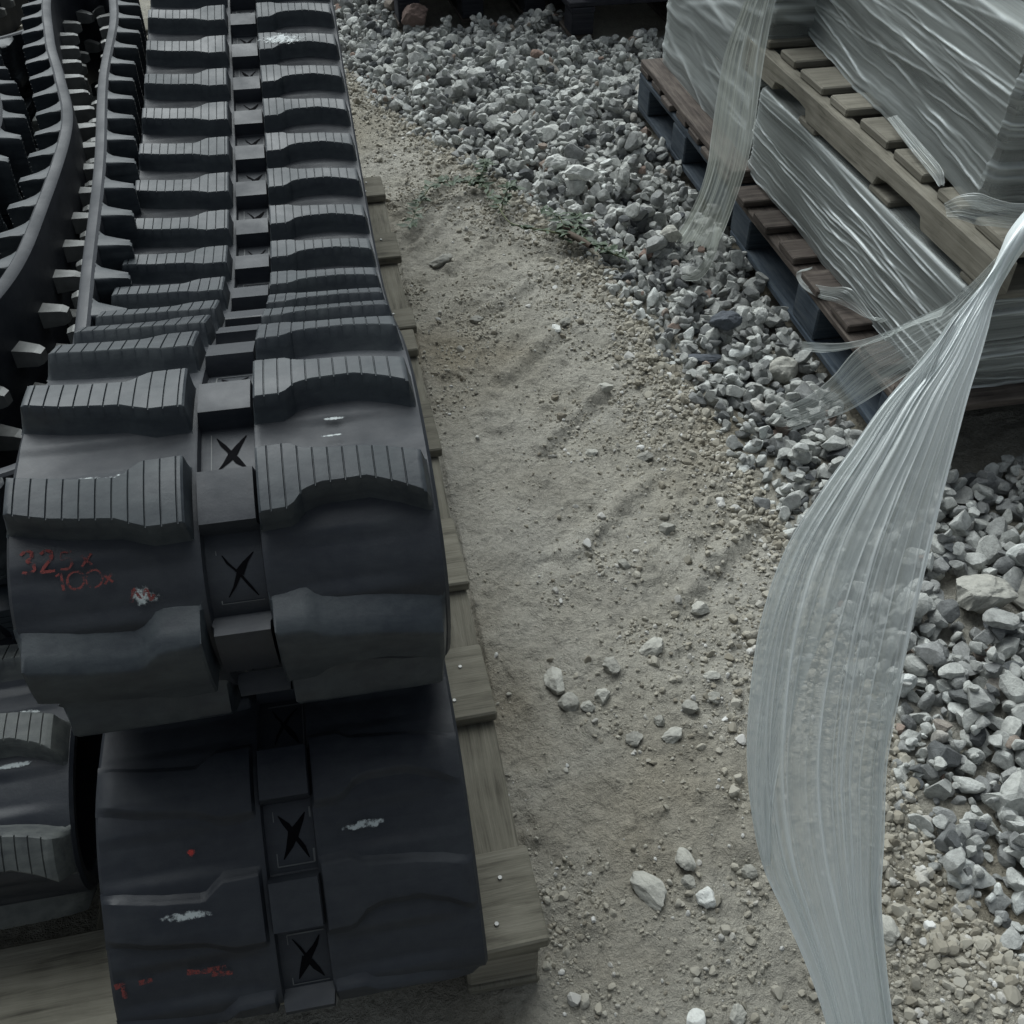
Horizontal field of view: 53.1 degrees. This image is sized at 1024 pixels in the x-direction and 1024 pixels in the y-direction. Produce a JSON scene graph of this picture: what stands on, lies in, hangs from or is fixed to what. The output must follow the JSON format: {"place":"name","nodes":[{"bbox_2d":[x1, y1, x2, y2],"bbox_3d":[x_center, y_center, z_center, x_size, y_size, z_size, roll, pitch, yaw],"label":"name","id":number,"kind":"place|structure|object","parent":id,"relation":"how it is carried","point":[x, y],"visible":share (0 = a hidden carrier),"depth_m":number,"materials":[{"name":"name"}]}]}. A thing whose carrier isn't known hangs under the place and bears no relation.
{"place":"outdoors","nodes":[
{"label":"outdoors","id":0,"kind":"place"},
{"bbox_2d":[0,0,1023,1023],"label":"ground","id":1,"kind":"structure","parent":0,"point":[519,630],"depth_m":1.91,"materials":[{"name":"soil"}]},
{"bbox_2d":[13,18,147,39],"bbox_3d":[-1.579,-1.410,3.607,1.718,0.143,1.797,-7,43,-8],"label":"wooden pallet","id":2,"kind":"object","parent":1,"relation":"on","point":[19,28],"depth_m":4.08,"materials":[{"name":"brown wood"}]},
{"bbox_2d":[0,0,97,122],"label":"rubber track","id":3,"kind":"structure","parent":2,"relation":"on","point":[12,44],"depth_m":3.12,"materials":[{"name":"rubber"}]},
{"bbox_2d":[0,329,549,1023],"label":"wooden pallet","id":4,"kind":"object","parent":1,"relation":"on","point":[60,981],"visible":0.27,"depth_m":1.40,"materials":[{"name":"brown wood"}]},
{"bbox_2d":[0,96,102,929],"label":"rubber track","id":5,"kind":"structure","parent":4,"relation":"on","point":[49,763],"depth_m":1.28,"materials":[{"name":"rubber"}]},
{"bbox_2d":[0,0,146,643],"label":"rubber track","id":6,"kind":"structure","parent":5,"relation":"on","point":[67,243],"depth_m":1.99,"materials":[{"name":"rubber"}]},
{"bbox_2d":[95,662,487,1023],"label":"rubber track","id":7,"kind":"structure","parent":4,"relation":"on","point":[263,853],"depth_m":1.25,"materials":[{"name":"rubber"}]},
{"bbox_2d":[3,0,450,736],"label":"rubber track","id":8,"kind":"structure","parent":7,"relation":"on","point":[221,498],"depth_m":1.18,"materials":[{"name":"rubber"}]},
{"bbox_2d":[363,176,416,332],"bbox_3d":[-1.240,-0.539,2.647,1.912,0.143,0.902,-7,43,-8],"label":"wooden pallet","id":9,"kind":"object","parent":1,"relation":"on","point":[388,251],"visible":0.18,"depth_m":2.71,"materials":[{"name":"brown wood"}]},
{"bbox_2d":[429,253,452,267],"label":"loose stone","id":10,"kind":"object","parent":1,"relation":"on","point":[441,261],"visible":0.95,"depth_m":2.93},
{"bbox_2d":[396,158,628,260],"bbox_3d":[0.060,-0.959,3.144,0.730,0.050,0.539,11,43,12],"label":"weed","id":11,"kind":"object","parent":1,"relation":"on","point":[561,231],"visible":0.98,"depth_m":3.08,"materials":[{"name":"green plant"}]},
{"bbox_2d":[544,666,564,694],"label":"loose stone","id":12,"kind":"object","parent":1,"relation":"on","point":[553,679],"visible":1,"depth_m":1.80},
{"bbox_2d":[557,692,579,711],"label":"loose stone","id":13,"kind":"object","parent":1,"relation":"on","point":[567,701],"visible":1,"depth_m":1.76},
{"bbox_2d":[594,688,609,704],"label":"loose stone","id":14,"kind":"object","parent":1,"relation":"on","point":[602,695],"visible":1,"depth_m":1.78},
{"bbox_2d":[546,0,671,39],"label":"dark pallet","id":15,"kind":"object","parent":1,"relation":"on","point":[577,21],"visible":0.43,"depth_m":4.29,"materials":[{"name":"brown wood"}]},
{"bbox_2d":[602,656,620,674],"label":"loose stone","id":16,"kind":"object","parent":1,"relation":"on","point":[611,665],"visible":1,"depth_m":1.82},
{"bbox_2d":[625,731,642,746],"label":"loose stone","id":17,"kind":"object","parent":1,"relation":"on","point":[633,738],"visible":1,"depth_m":1.71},
{"bbox_2d":[630,871,666,910],"bbox_3d":[0.205,0.564,1.530,0.038,0.030,0.070,-28,49,-27],"label":"loose stone","id":18,"kind":"object","parent":1,"relation":"on","point":[650,890],"visible":1,"depth_m":1.52,"materials":[{"name":"stone"}]},
{"bbox_2d":[639,636,662,656],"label":"loose stone","id":19,"kind":"object","parent":1,"relation":"on","point":[652,646],"visible":0.99,"depth_m":1.85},
{"bbox_2d":[661,727,681,743],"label":"loose stone","id":20,"kind":"object","parent":1,"relation":"on","point":[672,735],"visible":1,"depth_m":1.71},
{"bbox_2d":[344,65,1023,1023],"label":"grit","id":21,"kind":"object","parent":1,"relation":"on","point":[980,939],"visible":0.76,"depth_m":1.90,"materials":[{"name":"gravel"}]},
{"bbox_2d":[675,847,695,871],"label":"loose stone","id":22,"kind":"object","parent":1,"relation":"on","point":[684,859],"visible":1,"depth_m":1.55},
{"bbox_2d":[681,699,698,713],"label":"loose stone","id":23,"kind":"object","parent":1,"relation":"on","point":[688,706],"visible":1,"depth_m":1.75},
{"bbox_2d":[686,1008,705,1023],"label":"loose stone","id":24,"kind":"object","parent":1,"relation":"on","point":[695,1015],"visible":1,"depth_m":1.38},
{"bbox_2d":[638,58,758,225],"bbox_3d":[1.078,-1.291,3.409,1.112,0.174,0.956,-7,43,-8],"label":"blue pallet","id":25,"kind":"object","parent":1,"relation":"on","point":[678,118],"visible":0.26,"depth_m":3.34,"materials":[{"name":"brown wood"}]},
{"bbox_2d":[662,0,844,157],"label":"wrapped load","id":26,"kind":"object","parent":25,"relation":"on","point":[697,34],"visible":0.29,"depth_m":3.13,"materials":[{"name":"white"}]},
{"bbox_2d":[676,0,775,280],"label":"stretch film","id":27,"kind":"object","parent":26,"relation":"attached to","point":[693,227],"visible":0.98,"depth_m":2.68,"materials":[{"name":"white"}]},
{"bbox_2d":[690,601,709,614],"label":"loose stone","id":28,"kind":"object","parent":1,"relation":"on","point":[699,607],"visible":1,"depth_m":1.94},
{"bbox_2d":[695,886,715,908],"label":"loose stone","id":29,"kind":"object","parent":1,"relation":"on","point":[705,897],"visible":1,"depth_m":1.51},
{"bbox_2d":[729,1003,746,1023],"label":"loose stone","id":30,"kind":"object","parent":1,"relation":"on","point":[738,1013],"visible":1,"depth_m":1.39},
{"bbox_2d":[741,864,757,879],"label":"loose stone","id":31,"kind":"object","parent":1,"relation":"on","point":[748,871],"visible":1,"depth_m":1.54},
{"bbox_2d":[769,356,798,383],"bbox_3d":[0.669,-0.352,2.531,0.072,0.076,0.076,21,46,22],"label":"rock","id":32,"kind":"object","parent":1,"relation":"on","point":[783,370],"visible":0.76,"depth_m":2.50,"materials":[{"name":"stone"}]},
{"bbox_2d":[781,493,800,513],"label":"crushed stone","id":33,"kind":"object","parent":1,"relation":"on","point":[792,501],"visible":0.8,"depth_m":2.17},
{"bbox_2d":[826,447,849,462],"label":"crushed stone","id":34,"kind":"object","parent":1,"relation":"on","point":[843,452],"visible":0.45,"depth_m":2.27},
{"bbox_2d":[821,435,845,450],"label":"crushed stone","id":35,"kind":"object","parent":34,"relation":"on","point":[833,442],"visible":1,"depth_m":2.27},
{"bbox_2d":[730,185,1023,424],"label":"blue pallet","id":36,"kind":"object","parent":1,"relation":"on","point":[768,236],"visible":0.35,"depth_m":2.53,"materials":[{"name":"brown wood"}]},
{"bbox_2d":[748,86,1023,387],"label":"wrapped load","id":37,"kind":"object","parent":36,"relation":"on","point":[894,268],"visible":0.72,"depth_m":2.36,"materials":[{"name":"white"}]},
{"bbox_2d":[744,29,1023,299],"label":"notched pallet","id":38,"kind":"object","parent":37,"relation":"on","point":[857,131],"visible":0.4,"depth_m":2.29,"materials":[{"name":"brown wood"}]},
{"bbox_2d":[808,0,1023,228],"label":"wrapped load","id":39,"kind":"object","parent":38,"relation":"on","point":[942,81],"visible":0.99,"depth_m":2.09,"materials":[{"name":"white"}]},
{"bbox_2d":[747,212,1023,1023],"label":"stretch film","id":40,"kind":"object","parent":39,"relation":"attached to","point":[820,844],"visible":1,"depth_m":1.22,"materials":[{"name":"white"}]},
{"bbox_2d":[882,914,900,946],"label":"loose stone","id":41,"kind":"object","parent":1,"relation":"on","point":[891,932],"visible":0.63,"depth_m":1.47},
{"bbox_2d":[898,673,917,697],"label":"crushed stone","id":42,"kind":"object","parent":1,"relation":"on","point":[912,679],"visible":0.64,"depth_m":1.78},
{"bbox_2d":[900,715,916,730],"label":"crushed stone","id":43,"kind":"object","parent":1,"relation":"on","point":[908,722],"visible":0.78,"depth_m":1.75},
{"bbox_2d":[924,778,951,800],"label":"crushed stone","id":44,"kind":"object","parent":1,"relation":"on","point":[941,790],"visible":1,"depth_m":1.65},
{"bbox_2d":[931,730,949,743],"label":"crushed stone","id":45,"kind":"object","parent":1,"relation":"on","point":[941,736],"visible":0.85,"depth_m":1.71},
{"bbox_2d":[936,599,959,623],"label":"crushed stone","id":46,"kind":"object","parent":1,"relation":"on","point":[949,610],"visible":1,"depth_m":1.89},
{"bbox_2d":[952,641,970,656],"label":"crushed stone","id":47,"kind":"object","parent":1,"relation":"on","point":[962,648],"visible":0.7,"depth_m":1.86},
{"bbox_2d":[952,776,985,793],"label":"crushed stone","id":48,"kind":"object","parent":1,"relation":"on","point":[968,785],"visible":0.94,"depth_m":1.65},
{"bbox_2d":[967,684,994,712],"bbox_3d":[0.793,0.316,1.736,0.040,0.064,0.048,-12,67,20],"label":"crushed stone","id":49,"kind":"object","parent":1,"relation":"on","point":[980,701],"visible":0.98,"depth_m":1.71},
{"bbox_2d":[955,574,1018,613],"bbox_3d":[0.895,0.156,1.945,0.114,0.071,0.106,-13,23,-22],"label":"rock","id":50,"kind":"object","parent":1,"relation":"on","point":[980,593],"visible":0.94,"depth_m":1.91,"materials":[{"name":"stone"}]},
{"bbox_2d":[986,517,1007,538],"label":"crushed stone","id":51,"kind":"object","parent":1,"relation":"on","point":[997,527],"visible":0.84,"depth_m":2.09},
{"bbox_2d":[988,475,1013,495],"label":"crushed stone","id":52,"kind":"object","parent":1,"relation":"on","point":[995,484],"visible":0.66,"depth_m":2.20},
{"bbox_2d":[991,749,1014,769],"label":"crushed stone","id":53,"kind":"object","parent":1,"relation":"on","point":[1003,759],"visible":0.96,"depth_m":1.68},
{"bbox_2d":[998,528,1019,543],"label":"crushed stone","id":54,"kind":"object","parent":1,"relation":"on","point":[1012,535],"visible":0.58,"depth_m":2.06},
{"bbox_2d":[997,572,1023,610],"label":"rock","id":55,"kind":"object","parent":1,"relation":"on","point":[1018,602],"visible":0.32,"depth_m":1.97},
{"bbox_2d":[999,926,1023,949],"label":"crushed stone","id":56,"kind":"object","parent":1,"relation":"on","point":[1011,938],"visible":1,"depth_m":1.46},
{"bbox_2d":[1002,566,1023,592],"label":"crushed stone","id":57,"kind":"object","parent":1,"relation":"on","point":[1013,576],"visible":0.63,"depth_m":1.98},
{"bbox_2d":[333,0,1023,960],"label":"gravel","id":58,"kind":"structure","parent":0,"point":[485,66],"depth_m":3.02,"materials":[{"name":"gravel"}]},
{"bbox_2d":[401,3,427,26],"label":"rock","id":59,"kind":"object","parent":58,"relation":"on","point":[414,14],"visible":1,"depth_m":4.34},
{"bbox_2d":[393,0,545,27],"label":"dark pallet","id":60,"kind":"object","parent":58,"relation":"on","point":[464,10],"visible":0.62,"depth_m":4.47,"materials":[{"name":"brown wood"}]},
{"bbox_2d":[541,124,558,142],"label":"crushed stone","id":61,"kind":"object","parent":58,"relation":"on","point":[549,132],"visible":1,"depth_m":3.53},
{"bbox_2d":[544,154,566,171],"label":"rock","id":62,"kind":"object","parent":58,"relation":"on","point":[556,162],"visible":0.87,"depth_m":3.31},
{"bbox_2d":[564,143,586,160],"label":"crushed stone","id":63,"kind":"object","parent":58,"relation":"on","point":[572,151],"visible":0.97,"depth_m":3.37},
{"bbox_2d":[564,178,586,195],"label":"crushed stone","id":64,"kind":"object","parent":58,"relation":"on","point":[575,187],"visible":0.89,"depth_m":3.20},
{"bbox_2d":[564,164,593,180],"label":"rock","id":65,"kind":"object","parent":64,"relation":"on","point":[578,172],"visible":1,"depth_m":3.18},
{"bbox_2d":[625,131,643,151],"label":"crushed stone","id":66,"kind":"object","parent":58,"relation":"on","point":[631,143],"visible":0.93,"depth_m":3.40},
{"bbox_2d":[646,235,667,253],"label":"crushed stone","id":67,"kind":"object","parent":58,"relation":"on","point":[655,243],"visible":0.98,"depth_m":2.88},
{"bbox_2d":[650,191,663,206],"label":"crushed stone","id":68,"kind":"object","parent":58,"relation":"on","point":[656,199],"visible":1,"depth_m":3.12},
{"bbox_2d":[660,225,681,241],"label":"rock","id":69,"kind":"object","parent":58,"relation":"on","point":[670,233],"visible":0.97,"depth_m":2.88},
{"bbox_2d":[688,354,721,363],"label":"rock","id":70,"kind":"object","parent":58,"relation":"on","point":[709,358],"visible":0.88,"depth_m":2.57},
{"bbox_2d":[709,310,742,330],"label":"rock","id":71,"kind":"object","parent":58,"relation":"on","point":[726,320],"visible":1,"depth_m":2.57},
{"bbox_2d":[725,385,742,397],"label":"crushed stone","id":72,"kind":"object","parent":58,"relation":"on","point":[734,391],"visible":1,"depth_m":2.45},
{"bbox_2d":[731,250,744,268],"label":"crushed stone","id":73,"kind":"object","parent":58,"relation":"on","point":[737,257],"visible":0.94,"depth_m":2.85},
{"bbox_2d":[729,345,751,357],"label":"crushed stone","id":74,"kind":"object","parent":58,"relation":"on","point":[745,351],"visible":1,"depth_m":2.54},
{"bbox_2d":[734,306,753,332],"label":"crushed stone","id":75,"kind":"object","parent":58,"relation":"on","point":[743,311],"visible":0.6,"depth_m":2.65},
{"bbox_2d":[795,348,813,364],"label":"crushed stone","id":76,"kind":"object","parent":58,"relation":"on","point":[802,356],"visible":0.87,"depth_m":2.52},
{"bbox_2d":[793,382,819,407],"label":"crushed stone","id":77,"kind":"object","parent":58,"relation":"on","point":[804,390],"visible":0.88,"depth_m":2.40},
{"bbox_2d":[822,427,843,441],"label":"crushed stone","id":78,"kind":"object","parent":58,"relation":"on","point":[828,433],"visible":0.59,"depth_m":2.28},
{"bbox_2d":[908,813,933,832],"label":"crushed stone","id":79,"kind":"object","parent":58,"relation":"on","point":[920,822],"visible":1,"depth_m":1.60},
{"bbox_2d":[914,593,932,618],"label":"crushed stone","id":80,"kind":"object","parent":58,"relation":"on","point":[924,605],"visible":0.5,"depth_m":1.85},
{"bbox_2d":[917,692,934,709],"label":"crushed stone","id":81,"kind":"object","parent":58,"relation":"on","point":[926,701],"visible":1,"depth_m":1.77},
{"bbox_2d":[921,764,938,780],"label":"crushed stone","id":82,"kind":"object","parent":58,"relation":"on","point":[931,773],"visible":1,"depth_m":1.67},
{"bbox_2d":[915,641,946,666],"bbox_3d":[0.750,0.249,1.810,0.058,0.030,0.052,-11,46,-17],"label":"crushed stone","id":83,"kind":"object","parent":58,"relation":"on","point":[932,653],"visible":1,"depth_m":1.80,"materials":[{"name":"stone"}]},
{"bbox_2d":[927,608,948,627],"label":"crushed stone","id":84,"kind":"object","parent":58,"relation":"on","point":[936,618],"visible":0.93,"depth_m":1.89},
{"bbox_2d":[932,814,949,830],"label":"crushed stone","id":85,"kind":"object","parent":58,"relation":"on","point":[941,822],"visible":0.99,"depth_m":1.60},
{"bbox_2d":[932,557,949,574],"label":"crushed stone","id":86,"kind":"object","parent":58,"relation":"on","point":[941,566],"visible":0.88,"depth_m":2.00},
{"bbox_2d":[933,718,952,732],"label":"crushed stone","id":87,"kind":"object","parent":58,"relation":"on","point":[943,725],"visible":0.98,"depth_m":1.72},
{"bbox_2d":[927,740,961,766],"bbox_3d":[0.715,0.399,1.688,0.058,0.039,0.042,-1,42,-1],"label":"crushed stone","id":88,"kind":"object","parent":58,"relation":"on","point":[949,756],"visible":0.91,"depth_m":1.68,"materials":[{"name":"stone"}]},
{"bbox_2d":[932,806,956,823],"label":"crushed stone","id":89,"kind":"object","parent":58,"relation":"on","point":[950,815],"visible":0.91,"depth_m":1.61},
{"bbox_2d":[940,496,957,510],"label":"crushed stone","id":90,"kind":"object","parent":58,"relation":"on","point":[949,503],"visible":0.88,"depth_m":2.12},
{"bbox_2d":[938,662,964,679],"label":"crushed stone","id":91,"kind":"object","parent":58,"relation":"on","point":[950,671],"visible":1,"depth_m":1.78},
{"bbox_2d":[943,830,960,848],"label":"crushed stone","id":92,"kind":"object","parent":58,"relation":"on","point":[951,838],"visible":1,"depth_m":1.56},
{"bbox_2d":[943,848,965,876],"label":"crushed stone","id":93,"kind":"object","parent":58,"relation":"on","point":[954,861],"visible":1,"depth_m":1.52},
{"bbox_2d":[949,509,971,530],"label":"crushed stone","id":94,"kind":"object","parent":58,"relation":"on","point":[962,520],"visible":1,"depth_m":2.07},
{"bbox_2d":[953,486,973,503],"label":"crushed stone","id":95,"kind":"object","parent":58,"relation":"on","point":[964,494],"visible":0.78,"depth_m":2.18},
{"bbox_2d":[956,884,973,901],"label":"crushed stone","id":96,"kind":"object","parent":58,"relation":"on","point":[964,893],"visible":1,"depth_m":1.52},
{"bbox_2d":[957,759,976,775],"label":"crushed stone","id":97,"kind":"object","parent":58,"relation":"on","point":[969,767],"visible":0.98,"depth_m":1.67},
{"bbox_2d":[965,531,980,548],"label":"crushed stone","id":98,"kind":"object","parent":58,"relation":"on","point":[972,538],"visible":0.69,"depth_m":2.08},
{"bbox_2d":[964,552,987,572],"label":"crushed stone","id":99,"kind":"object","parent":58,"relation":"on","point":[976,560],"visible":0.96,"depth_m":2.02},
{"bbox_2d":[971,483,993,499],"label":"crushed stone","id":100,"kind":"object","parent":58,"relation":"on","point":[987,491],"visible":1,"depth_m":2.16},
{"bbox_2d":[971,864,995,888],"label":"crushed stone","id":101,"kind":"object","parent":58,"relation":"on","point":[987,880],"visible":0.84,"depth_m":1.53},
{"bbox_2d":[973,629,993,644],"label":"crushed stone","id":102,"kind":"object","parent":58,"relation":"on","point":[985,636],"visible":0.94,"depth_m":1.84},
{"bbox_2d":[976,535,1004,564],"bbox_3d":[0.956,0.080,2.044,0.048,0.047,0.057,-4,48,43],"label":"crushed stone","id":103,"kind":"object","parent":58,"relation":"on","point":[989,547],"visible":0.73,"depth_m":2.04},
{"bbox_2d":[980,792,1008,811],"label":"crushed stone","id":104,"kind":"object","parent":58,"relation":"on","point":[1002,801],"visible":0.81,"depth_m":1.62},
{"bbox_2d":[982,608,1019,629],"bbox_3d":[0.878,0.197,1.841,0.062,0.035,0.042,17,45,17],"label":"crushed stone","id":105,"kind":"object","parent":58,"relation":"on","point":[998,618],"visible":1,"depth_m":1.83,"materials":[{"name":"stone"}]},
{"bbox_2d":[992,556,1014,574],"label":"crushed stone","id":106,"kind":"object","parent":58,"relation":"on","point":[1003,565],"visible":0.98,"depth_m":1.99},
{"bbox_2d":[994,637,1019,659],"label":"crushed stone","id":107,"kind":"object","parent":58,"relation":"on","point":[1007,647],"visible":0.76,"depth_m":1.84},
{"bbox_2d":[996,498,1023,520],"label":"crushed stone","id":108,"kind":"object","parent":58,"relation":"on","point":[1003,506],"visible":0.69,"depth_m":2.15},
{"bbox_2d":[999,674,1023,703],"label":"crushed stone","id":109,"kind":"object","parent":58,"relation":"on","point":[1011,686],"visible":0.81,"depth_m":1.74,"materials":[{"name":"stone"}]},
{"bbox_2d":[1001,716,1021,736],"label":"crushed stone","id":110,"kind":"object","parent":58,"relation":"on","point":[1011,726],"visible":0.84,"depth_m":1.71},
{"bbox_2d":[1004,820,1023,833],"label":"crushed stone","id":111,"kind":"object","parent":58,"relation":"on","point":[1016,826],"visible":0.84,"depth_m":1.58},
{"bbox_3d":[-1.529,-0.535,2.350,0.420,0.256,2.806,-7,43,-8],"label":"rubber track","id":112,"kind":"object","parent":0,"visible":0},
{"bbox_2d":[0,53,37,258],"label":"rubber track","id":113,"kind":"structure","parent":112,"relation":"on","point":[18,145],"depth_m":2.31,"materials":[{"name":"rubber"}]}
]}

